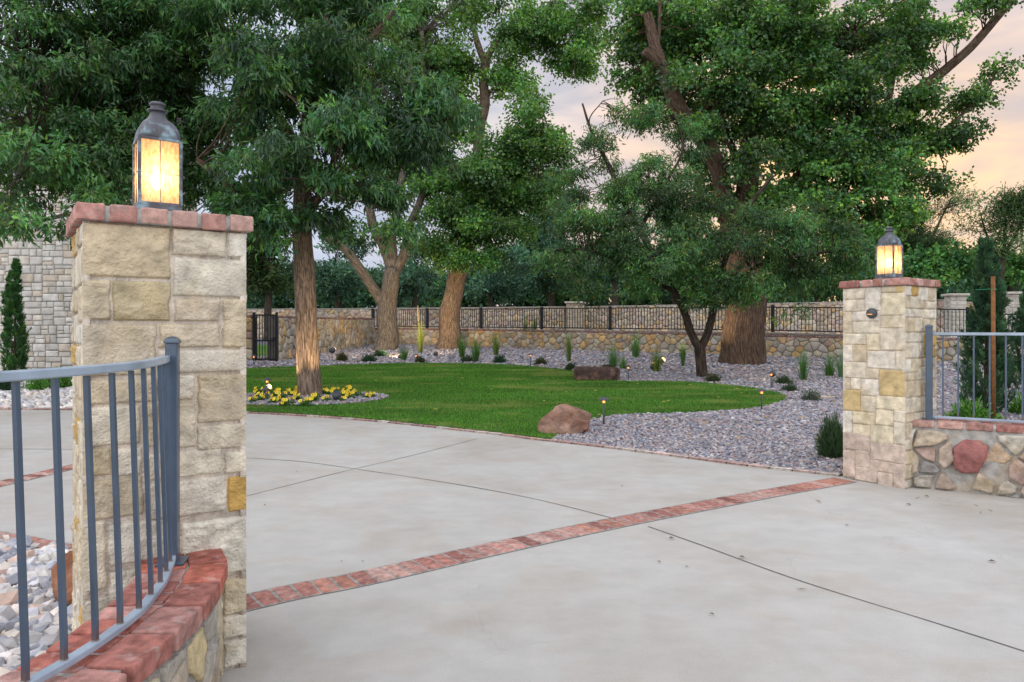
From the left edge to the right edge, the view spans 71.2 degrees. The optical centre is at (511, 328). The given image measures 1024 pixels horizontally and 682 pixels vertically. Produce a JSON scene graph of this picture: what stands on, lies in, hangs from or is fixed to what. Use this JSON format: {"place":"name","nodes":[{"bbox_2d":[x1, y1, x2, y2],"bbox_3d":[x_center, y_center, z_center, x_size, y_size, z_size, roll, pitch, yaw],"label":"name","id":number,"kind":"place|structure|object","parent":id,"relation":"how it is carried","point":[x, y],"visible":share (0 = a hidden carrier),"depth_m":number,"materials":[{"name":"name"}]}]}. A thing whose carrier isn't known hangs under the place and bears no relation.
{"place":"outdoors","nodes":[
{"label":"outdoors","id":0,"kind":"place"},
{"bbox_2d":[0,534,72,675],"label":"gravel","id":1,"kind":"structure","parent":0,"point":[43,614],"depth_m":3.46,"materials":[{"name":"gravel"}]},
{"bbox_2d":[257,345,266,355],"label":"back lawn","id":2,"kind":"structure","parent":0,"point":[264,349],"depth_m":29.67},
{"bbox_2d":[166,7,232,95],"bbox_3d":[-13.596,-6.468,29.714,4.124,14.951,4.736,0,0,0],"label":"pine tree","id":3,"kind":"object","parent":2,"relation":"on","point":[214,82],"visible":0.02,"depth_m":30.71,"materials":[{"name":"green plant"}]},
{"bbox_2d":[0,410,1023,681],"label":"driveway","id":4,"kind":"structure","parent":0,"point":[638,602],"depth_m":4.23,"materials":[{"name":"concrete"}]},
{"bbox_2d":[0,378,72,408],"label":"river rocks","id":5,"kind":"object","parent":4,"relation":"on","point":[34,398],"visible":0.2,"depth_m":12.71,"materials":[{"name":"stone"}]},
{"bbox_2d":[0,548,227,681],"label":"wall","id":6,"kind":"structure","parent":4,"relation":"on","point":[173,633],"depth_m":2.19,"materials":[{"name":"brick"}]},
{"bbox_2d":[0,336,189,681],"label":"metal railing","id":7,"kind":"object","parent":6,"relation":"on","point":[167,364],"visible":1,"depth_m":2.07,"materials":[{"name":"metal"}]},
{"bbox_2d":[66,202,253,670],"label":"stone pillar","id":8,"kind":"structure","parent":4,"relation":"on","point":[146,282],"depth_m":2.81,"materials":[{"name":"stone"}]},
{"bbox_2d":[130,101,184,210],"bbox_3d":[-1.505,-0.711,3.034,0.187,0.500,0.186,0,0,-35],"label":"lantern","id":9,"kind":"object","parent":8,"relation":"on","point":[157,178],"visible":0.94,"depth_m":2.98,"materials":[{"name":"grey metal"}]},
{"bbox_2d":[248,438,476,495],"bbox_3d":[-1.351,1.396,7.448,0.040,0.001,3.695,0,0,30],"label":"driveway joint","id":10,"kind":"object","parent":4,"relation":"on","point":[359,467],"visible":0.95,"depth_m":7.09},
{"bbox_2d":[0,408,840,476],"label":"brick edging","id":11,"kind":"object","parent":4,"relation":"on","point":[598,445],"visible":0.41,"depth_m":8.88,"materials":[{"name":"brick"}]},
{"bbox_2d":[258,458,610,517],"bbox_3d":[-1.046,1.397,6.611,4.533,0.001,0.286,0,0,34],"label":"driveway joint","id":12,"kind":"object","parent":4,"relation":"on","point":[446,482],"visible":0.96,"depth_m":6.39,"materials":[{"name":"concrete"}]},
{"bbox_2d":[648,526,1023,650],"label":"driveway joint","id":13,"kind":"object","parent":4,"relation":"on","point":[841,593],"visible":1,"depth_m":3.76,"materials":[{"name":"concrete"}]},
{"bbox_2d":[839,277,940,488],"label":"stone pillar","id":14,"kind":"structure","parent":4,"relation":"on","point":[883,378],"depth_m":6.40,"materials":[{"name":"stone"}]},
{"bbox_2d":[866,308,876,317],"bbox_3d":[3.238,-0.135,6.440,0.064,0.094,0.094,0,0,-35],"label":"wall light","id":15,"kind":"object","parent":14,"relation":"attached to","point":[871,312],"visible":1,"depth_m":6.42,"materials":[{"name":"grey metal"}]},
{"bbox_2d":[874,227,902,278],"bbox_3d":[3.490,-0.689,6.612,0.187,0.500,0.186,0,0,-35],"label":"lantern","id":16,"kind":"object","parent":14,"relation":"on","point":[888,262],"visible":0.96,"depth_m":6.57,"materials":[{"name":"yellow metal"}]},
{"bbox_2d":[909,418,1023,497],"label":"wall","id":17,"kind":"structure","parent":4,"relation":"on","point":[976,456],"depth_m":6.07,"materials":[{"name":"stone"}]},
{"bbox_2d":[923,324,1023,422],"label":"metal railing","id":18,"kind":"object","parent":17,"relation":"on","point":[929,333],"visible":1,"depth_m":6.24,"materials":[{"name":"metal"}]},
{"bbox_2d":[0,0,1023,308],"label":"sky","id":19,"kind":"structure","parent":0,"point":[1000,158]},
{"bbox_2d":[246,362,785,438],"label":"lawn","id":20,"kind":"structure","parent":0,"point":[400,420],"depth_m":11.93,"materials":[{"name":"plant"}]},
{"bbox_2d":[279,398,288,405],"bbox_3d":[-3.812,1.227,11.972,0.188,0.137,0.216,0,0,-21],"label":"pansy","id":21,"kind":"object","parent":20,"relation":"on","point":[283,402],"visible":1,"depth_m":11.94,"materials":[{"name":"yellow plant"}]},
{"bbox_2d":[297,397,311,406],"bbox_3d":[-3.445,1.228,11.893,0.248,0.146,0.233,0,0,34],"label":"pansy","id":22,"kind":"object","parent":20,"relation":"on","point":[305,402],"visible":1,"depth_m":11.90,"materials":[{"name":"yellow plant"}]},
{"bbox_2d":[136,0,491,395],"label":"lawn tree","id":23,"kind":"object","parent":20,"relation":"on","point":[361,122],"visible":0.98,"depth_m":12.11,"materials":[{"name":"green plant"}]},
{"bbox_2d":[537,404,590,434],"bbox_3d":[0.690,1.280,9.457,0.746,0.558,0.436,0,0,-14],"label":"boulder","id":24,"kind":"object","parent":20,"relation":"on","point":[563,419],"visible":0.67,"depth_m":9.27,"materials":[{"name":"stone"}]},
{"bbox_2d":[574,366,619,380],"bbox_3d":[1.981,1.068,16.753,1.039,0.343,0.631,0,0,0],"label":"stone slab","id":25,"kind":"object","parent":20,"relation":"on","point":[587,373],"depth_m":16.45,"materials":[{"name":"stone"}]},
{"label":"flower bed","id":26,"kind":"structure","parent":20,"relation":"on","visible":0},
{"bbox_2d":[262,378,270,399],"bbox_3d":[-4.307,1.122,12.575,0.170,0.502,0.170,0,0,0],"label":"path light","id":27,"kind":"object","parent":26,"relation":"on","point":[267,380],"visible":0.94,"depth_m":12.56,"materials":[{"name":"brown metal"}]},
{"bbox_2d":[267,396,278,402],"bbox_3d":[-4.104,1.229,12.218,0.202,0.123,0.202,0,0,12],"label":"pansy","id":28,"kind":"object","parent":26,"relation":"on","point":[273,400],"visible":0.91,"depth_m":12.20,"materials":[{"name":"yellow plant"}]},
{"bbox_2d":[270,389,280,396],"bbox_3d":[-4.379,1.199,13.096,0.240,0.147,0.241,0,0,-6],"label":"pansy","id":29,"kind":"object","parent":26,"relation":"on","point":[275,392],"visible":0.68,"depth_m":13.09,"materials":[{"name":"yellow plant"}]},
{"bbox_2d":[278,391,287,397],"bbox_3d":[-4.144,1.210,12.923,0.220,0.138,0.234,0,0,-40],"label":"pansy","id":30,"kind":"object","parent":26,"relation":"on","point":[283,395],"visible":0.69,"depth_m":12.96,"materials":[{"name":"yellow plant"}]},
{"bbox_2d":[292,393,301,399],"bbox_3d":[-3.810,1.209,12.692,0.196,0.144,0.226,0,0,-6],"label":"pansy","id":31,"kind":"object","parent":26,"relation":"on","point":[297,396],"visible":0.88,"depth_m":12.66,"materials":[{"name":"yellow plant"}]},
{"bbox_2d":[310,393,318,400],"bbox_3d":[-3.461,1.204,12.498,0.220,0.161,0.254,0,0,-21],"label":"pansy","id":32,"kind":"object","parent":26,"relation":"on","point":[313,395],"visible":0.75,"depth_m":12.46,"materials":[{"name":"yellow plant"}]},
{"bbox_2d":[331,390,340,399],"bbox_3d":[-3.091,1.231,12.579,0.149,0.286,0.178,0,0,-41],"label":"spotlight","id":33,"kind":"object","parent":26,"relation":"on","point":[336,394],"visible":0.93,"depth_m":12.53,"materials":[{"name":"grey metal"}]},
{"bbox_2d":[351,389,362,395],"bbox_3d":[-2.850,1.199,13.225,0.249,0.147,0.234,0,0,3],"label":"pansy","id":34,"kind":"object","parent":26,"relation":"on","point":[355,393],"visible":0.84,"depth_m":13.22,"materials":[{"name":"yellow plant"}]},
{"bbox_2d":[246,337,1023,474],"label":"gravel bed","id":35,"kind":"object","parent":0,"point":[264,342],"visible":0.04,"depth_m":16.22,"materials":[{"name":"gravel"}]},
{"bbox_2d":[0,369,17,390],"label":"shrub","id":36,"kind":"object","parent":35,"relation":"on","point":[4,386],"visible":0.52,"depth_m":14.06,"materials":[{"name":"plant"}]},
{"bbox_2d":[0,257,32,370],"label":"cypress","id":37,"kind":"object","parent":35,"relation":"on","point":[12,299],"visible":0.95,"depth_m":16.47,"materials":[{"name":"green plant"}]},
{"bbox_2d":[18,378,62,390],"bbox_3d":[-9.423,1.024,14.309,0.784,0.533,0.746,0,0,-28],"label":"shrub","id":38,"kind":"object","parent":35,"relation":"on","point":[37,384],"visible":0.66,"depth_m":14.19,"materials":[{"name":"plant"}]},
{"bbox_2d":[48,376,72,387],"bbox_3d":[-9.197,1.058,14.640,0.819,0.454,0.654,0,0,0],"label":"shrub","id":39,"kind":"object","parent":35,"relation":"on","point":[65,381],"visible":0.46,"depth_m":14.54,"materials":[{"name":"plant"}]},
{"bbox_2d":[0,0,247,250],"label":"shade tree","id":40,"kind":"object","parent":35,"relation":"on","point":[95,77],"visible":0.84,"depth_m":11.95,"materials":[{"name":"green plant"}]},
{"bbox_2d":[246,315,257,360],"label":"gate wall","id":41,"kind":"structure","parent":35,"relation":"on","point":[248,337],"depth_m":22.98,"materials":[{"name":"stone"}]},
{"bbox_2d":[252,312,277,360],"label":"garden gate","id":42,"kind":"structure","parent":41,"relation":"attached to","point":[275,338],"depth_m":22.92,"materials":[{"name":"black metal"}]},
{"bbox_2d":[240,155,293,339],"bbox_3d":[-14.370,-4.756,39.925,6.115,11.147,5.049,0,0,0],"label":"conifer","id":43,"kind":"object","parent":35,"relation":"on","point":[261,270],"visible":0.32,"depth_m":39.50,"materials":[{"name":"green plant"}]},
{"bbox_2d":[335,350,348,360],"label":"shrub","id":44,"kind":"object","parent":35,"relation":"on","point":[342,357],"visible":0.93,"depth_m":23.18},
{"bbox_2d":[360,353,376,361],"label":"shrub","id":45,"kind":"object","parent":35,"relation":"on","point":[366,358],"visible":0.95,"depth_m":22.67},
{"bbox_2d":[373,348,387,356],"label":"shrub","id":46,"kind":"object","parent":35,"relation":"on","point":[379,353],"visible":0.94,"depth_m":25.39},
{"bbox_2d":[397,344,410,359],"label":"ornamental grass","id":47,"kind":"object","parent":35,"relation":"on","point":[403,355],"depth_m":23.49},
{"bbox_2d":[318,0,498,350],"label":"cottonwood tree","id":48,"kind":"object","parent":35,"relation":"on","point":[440,55],"visible":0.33,"depth_m":29.88,"materials":[{"name":"green plant"}]},
{"bbox_2d":[414,306,425,352],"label":"ornamental grass","id":49,"kind":"object","parent":35,"relation":"on","point":[420,341],"depth_m":27.77,"materials":[{"name":"plant"}]},
{"bbox_2d":[414,355,425,362],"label":"shrub","id":50,"kind":"object","parent":35,"relation":"on","point":[420,359],"visible":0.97,"depth_m":22.23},
{"bbox_2d":[456,334,469,356],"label":"ornamental grass","id":51,"kind":"object","parent":35,"relation":"on","point":[461,351],"depth_m":24.54,"materials":[{"name":"plant"}]},
{"bbox_2d":[458,354,473,362],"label":"shrub","id":52,"kind":"object","parent":35,"relation":"on","point":[468,358],"visible":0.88,"depth_m":22.46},
{"bbox_2d":[466,335,482,361],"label":"ornamental grass","id":53,"kind":"object","parent":35,"relation":"on","point":[475,351],"depth_m":22.73,"materials":[{"name":"plant"}]},
{"bbox_2d":[487,330,501,354],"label":"ornamental grass","id":54,"kind":"object","parent":35,"relation":"on","point":[496,345],"depth_m":26.04,"materials":[{"name":"plant"}]},
{"bbox_2d":[491,354,506,362],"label":"shrub","id":55,"kind":"object","parent":35,"relation":"on","point":[499,359],"visible":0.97,"depth_m":22.21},
{"bbox_2d":[400,0,615,348],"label":"cottonwood tree","id":56,"kind":"object","parent":35,"relation":"on","point":[475,211],"visible":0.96,"depth_m":29.67,"materials":[{"name":"green plant"}]},
{"bbox_2d":[533,357,546,364],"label":"shrub","id":57,"kind":"object","parent":35,"relation":"on","point":[539,361],"visible":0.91,"depth_m":21.33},
{"bbox_2d":[563,333,575,361],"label":"ornamental grass","id":58,"kind":"object","parent":35,"relation":"on","point":[568,350],"depth_m":22.48,"materials":[{"name":"plant"}]},
{"bbox_2d":[564,362,575,369],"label":"shrub","id":59,"kind":"object","parent":35,"relation":"on","point":[569,367],"visible":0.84,"depth_m":19.37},
{"bbox_2d":[565,301,585,329],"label":"stone pier","id":60,"kind":"structure","parent":35,"relation":"on","point":[571,305],"depth_m":41.84,"materials":[{"name":"stone"}]},
{"bbox_2d":[598,397,608,423],"bbox_3d":[1.282,1.194,9.987,0.170,0.469,0.170,0,0,0],"label":"path light","id":61,"kind":"object","parent":35,"relation":"on","point":[603,399],"visible":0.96,"depth_m":9.97,"materials":[{"name":"grey metal"}]},
{"bbox_2d":[603,341,623,366],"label":"ornamental grass","id":62,"kind":"object","parent":35,"relation":"on","point":[613,361],"depth_m":20.33,"materials":[{"name":"plant"}]},
{"bbox_2d":[617,356,629,368],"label":"ornamental grass","id":63,"kind":"object","parent":35,"relation":"on","point":[622,364],"depth_m":19.58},
{"bbox_2d":[626,331,644,356],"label":"ornamental grass","id":64,"kind":"object","parent":35,"relation":"on","point":[635,349],"depth_m":24.82,"materials":[{"name":"plant"}]},
{"bbox_2d":[679,342,686,365],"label":"ornamental grass","id":65,"kind":"object","parent":35,"relation":"on","point":[682,355],"depth_m":20.94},
{"bbox_2d":[519,94,875,376],"bbox_3d":[4.670,-2.398,17.298,9.051,7.427,4.330,0,0,0],"label":"pistache tree","id":66,"kind":"object","parent":35,"relation":"on","point":[666,261],"visible":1,"depth_m":16.87,"materials":[{"name":"green plant"}]},
{"bbox_2d":[704,373,721,381],"bbox_3d":[4.587,1.114,16.318,0.437,0.269,0.465,0,0,0],"label":"shrub","id":67,"kind":"object","parent":35,"relation":"on","point":[714,377],"visible":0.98,"depth_m":16.25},
{"bbox_2d":[757,388,766,408],"bbox_3d":[4.035,1.184,11.554,0.170,0.423,0.170,0,0,0],"label":"path light","id":68,"kind":"object","parent":35,"relation":"on","point":[761,390],"visible":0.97,"depth_m":11.53,"materials":[{"name":"grey metal"}]},
{"bbox_2d":[773,374,795,383],"bbox_3d":[5.974,1.127,15.720,0.452,0.269,0.460,0,0,-25],"label":"shrub","id":69,"kind":"object","parent":35,"relation":"on","point":[784,379],"visible":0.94,"depth_m":15.66,"materials":[{"name":"plant"}]},
{"bbox_2d":[779,382,798,391],"bbox_3d":[5.521,1.178,14.256,0.415,0.229,0.381,0,0,-42],"label":"shrub","id":70,"kind":"object","parent":35,"relation":"on","point":[789,387],"visible":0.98,"depth_m":14.20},
{"bbox_2d":[793,344,813,379],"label":"ornamental grass","id":71,"kind":"object","parent":35,"relation":"on","point":[803,370],"depth_m":16.56,"materials":[{"name":"plant"}]},
{"bbox_2d":[797,387,821,400],"bbox_3d":[5.363,1.190,12.819,0.455,0.268,0.455,0,0,0],"label":"shrub","id":72,"kind":"object","parent":35,"relation":"on","point":[810,395],"visible":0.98,"depth_m":12.77,"materials":[{"name":"plant"}]},
{"bbox_2d":[599,0,1023,365],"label":"giant cottonwood","id":73,"kind":"object","parent":35,"relation":"on","point":[755,47],"visible":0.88,"depth_m":21.41,"materials":[{"name":"green plant"}]},
{"bbox_2d":[813,408,842,457],"bbox_3d":[3.426,1.124,7.628,0.433,0.564,0.415,0,0,0],"label":"rosemary bush","id":74,"kind":"object","parent":35,"relation":"on","point":[829,440],"visible":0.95,"depth_m":7.57,"materials":[{"name":"plant"}]},
{"bbox_2d":[816,354,841,375],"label":"ornamental grass","id":75,"kind":"object","parent":35,"relation":"on","point":[829,371],"depth_m":17.65,"materials":[{"name":"plant"}]},
{"bbox_2d":[830,348,842,377],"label":"ornamental grass","id":76,"kind":"object","parent":35,"relation":"on","point":[840,369],"depth_m":17.07,"materials":[{"name":"plant"}]},
{"bbox_2d":[897,181,982,276],"bbox_3d":[23.292,-3.742,39.935,5.064,8.931,5.079,0,0,-28],"label":"feathery tree","id":77,"kind":"object","parent":35,"relation":"on","point":[933,236],"visible":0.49,"depth_m":39.34,"materials":[{"name":"green plant"}]},
{"bbox_2d":[941,293,969,337],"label":"stone pier","id":78,"kind":"structure","parent":35,"relation":"on","point":[955,300],"depth_m":29.71,"materials":[{"name":"stone"}]},
{"bbox_2d":[941,394,1004,418],"bbox_3d":[6.782,1.172,10.518,0.742,0.402,0.725,0,0,-27],"label":"shrub","id":79,"kind":"object","parent":35,"relation":"on","point":[967,409],"visible":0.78,"depth_m":10.47,"materials":[{"name":"plant"}]},
{"bbox_2d":[951,236,1017,413],"bbox_3d":[7.219,-0.009,10.869,0.898,2.839,0.871,0,0,0],"label":"cypress","id":80,"kind":"object","parent":35,"relation":"on","point":[988,265],"visible":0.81,"depth_m":10.77,"materials":[{"name":"green plant"}]},
{"bbox_2d":[947,181,1023,279],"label":"deciduous tree","id":81,"kind":"object","parent":35,"relation":"on","point":[1008,206],"visible":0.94,"depth_m":35.34,"materials":[{"name":"green plant"}]},
{"bbox_2d":[947,246,1023,292],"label":"conifer","id":82,"kind":"object","parent":35,"relation":"on","point":[1017,262],"visible":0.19,"depth_m":38.72,"materials":[{"name":"green plant"}]},
{"bbox_2d":[977,276,996,418],"bbox_3d":[6.980,0.355,10.512,0.085,2.215,0.347,0,0,-5],"label":"wooden post","id":83,"kind":"object","parent":35,"relation":"on","point":[993,355],"visible":0.92,"depth_m":10.36,"materials":[{"name":"brown wood"}]},
{"bbox_2d":[969,342,1023,362],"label":"retaining wall","id":84,"kind":"structure","parent":35,"relation":"on","point":[1009,351],"depth_m":21.79,"materials":[{"name":"stone"}]},
{"bbox_2d":[1004,292,1022,336],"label":"stone pier","id":85,"kind":"structure","parent":35,"relation":"on","point":[1013,306],"depth_m":29.63,"materials":[{"name":"stone"}]},
{"bbox_2d":[1007,391,1023,413],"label":"shrub","id":86,"kind":"object","parent":35,"relation":"on","point":[1016,406],"visible":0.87,"depth_m":11.06,"materials":[{"name":"plant"}]},
{"bbox_2d":[1008,292,1023,392],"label":"cypress","id":87,"kind":"object","parent":35,"relation":"on","point":[1016,367],"visible":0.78,"depth_m":13.75,"materials":[{"name":"green plant"}]},
{"bbox_2d":[647,345,667,370],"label":"ornamental grass","id":88,"kind":"object","parent":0,"point":[656,363],"depth_m":19.06,"materials":[{"name":"plant"}]},
{"bbox_3d":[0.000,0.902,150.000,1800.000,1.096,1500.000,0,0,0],"label":"ground","id":89,"kind":"structure","parent":0,"visible":0},
{"bbox_2d":[0,464,72,486],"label":"brick band","id":90,"kind":"object","parent":89,"relation":"on","point":[9,481],"visible":0.2,"depth_m":6.77,"materials":[{"name":"brick"}]},
{"bbox_2d":[0,531,72,548],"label":"brick edging","id":91,"kind":"object","parent":89,"relation":"on","point":[43,542],"visible":0.09,"depth_m":4.68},
{"bbox_2d":[0,95,201,370],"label":"stone house","id":92,"kind":"structure","parent":89,"relation":"on","point":[46,293],"depth_m":18.01,"materials":[{"name":"stone"}]},
{"bbox_2d":[272,257,321,302],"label":"juniper tree","id":93,"kind":"object","parent":89,"relation":"on","point":[291,272],"visible":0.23,"depth_m":51.49,"materials":[{"name":"green plant"}]},
{"bbox_2d":[268,316,374,360],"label":"side wall","id":94,"kind":"structure","parent":89,"relation":"on","point":[340,333],"depth_m":28.23,"materials":[{"name":"stone"}]},
{"bbox_2d":[313,231,380,307],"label":"juniper tree","id":95,"kind":"object","parent":89,"relation":"on","point":[336,274],"visible":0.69,"depth_m":48.83,"materials":[{"name":"green plant"}]},
{"bbox_2d":[246,306,565,336],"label":"boundary wall","id":96,"kind":"structure","parent":89,"relation":"on","point":[364,313],"depth_m":44.08,"materials":[{"name":"stone"}]},
{"bbox_2d":[369,232,444,307],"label":"juniper tree","id":97,"kind":"object","parent":89,"relation":"on","point":[412,281],"visible":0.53,"depth_m":48.85,"materials":[{"name":"green plant"}]},
{"bbox_2d":[463,238,542,306],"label":"juniper tree","id":98,"kind":"object","parent":89,"relation":"on","point":[504,285],"visible":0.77,"depth_m":48.88,"materials":[{"name":"green plant"}]},
{"bbox_2d":[495,183,588,305],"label":"juniper tree","id":99,"kind":"object","parent":89,"relation":"on","point":[548,285],"visible":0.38,"depth_m":55.03,"materials":[{"name":"green plant"}]},
{"bbox_2d":[246,477,854,610],"bbox_3d":[0.814,1.422,5.135,5.394,0.069,0.321,0,0,-34],"label":"brick band","id":100,"kind":"object","parent":89,"relation":"on","point":[276,595],"visible":0.88,"depth_m":4.53,"materials":[{"name":"brick"}]},
{"bbox_2d":[572,201,659,305],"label":"juniper tree","id":101,"kind":"object","parent":89,"relation":"on","point":[602,274],"visible":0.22,"depth_m":51.73,"materials":[{"name":"green plant"}]},
{"bbox_2d":[246,255,1023,308],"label":"distant woods","id":102,"kind":"object","parent":89,"relation":"on","point":[433,298],"visible":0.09,"depth_m":63.44,"materials":[{"name":"plant"}]},
{"bbox_2d":[374,328,967,361],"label":"retaining wall","id":103,"kind":"structure","parent":89,"relation":"on","point":[789,344],"depth_m":28.52,"materials":[{"name":"stone"}]},
{"bbox_2d":[371,305,969,336],"bbox_3d":[3.647,-0.350,29.629,25.823,1.320,0.111,0,0,33],"label":"iron fence","id":104,"kind":"object","parent":103,"relation":"on","point":[481,317],"visible":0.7,"depth_m":29.36,"materials":[{"name":"black metal"}]},
{"bbox_2d":[639,192,713,304],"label":"juniper tree","id":105,"kind":"object","parent":89,"relation":"on","point":[661,233],"visible":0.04,"depth_m":55.77,"materials":[{"name":"green plant"}]},
{"bbox_2d":[677,223,779,302],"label":"broadleaf tree","id":106,"kind":"object","parent":89,"relation":"on","point":[683,285],"visible":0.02,"depth_m":50.02,"materials":[{"name":"green plant"}]},
{"bbox_2d":[584,299,943,337],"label":"boundary wall","id":107,"kind":"structure","parent":89,"relation":"on","point":[628,315],"depth_m":40.84,"materials":[{"name":"stone"}]},
{"bbox_2d":[765,242,873,301],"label":"broadleaf tree","id":108,"kind":"object","parent":89,"relation":"on","point":[815,296],"visible":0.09,"depth_m":47.15,"materials":[{"name":"green plant"}]},
{"bbox_2d":[847,215,920,277],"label":"broadleaf tree","id":109,"kind":"object","parent":89,"relation":"on","point":[901,243],"visible":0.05,"depth_m":40.48,"materials":[{"name":"green plant"}]},
{"bbox_2d":[872,237,1023,291],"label":"broadleaf tree","id":110,"kind":"object","parent":89,"relation":"on","point":[944,261],"visible":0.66,"depth_m":37.34,"materials":[{"name":"green plant"}]},
{"label":"rock bed","id":111,"kind":"structure","parent":0,"visible":0},
{"bbox_2d":[51,550,72,605],"bbox_3d":[-2.125,1.312,3.624,0.343,0.397,0.397,0,0,-37],"label":"boulder","id":112,"kind":"object","parent":111,"relation":"on","point":[69,570],"visible":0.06,"depth_m":3.54,"materials":[{"name":"stone"}]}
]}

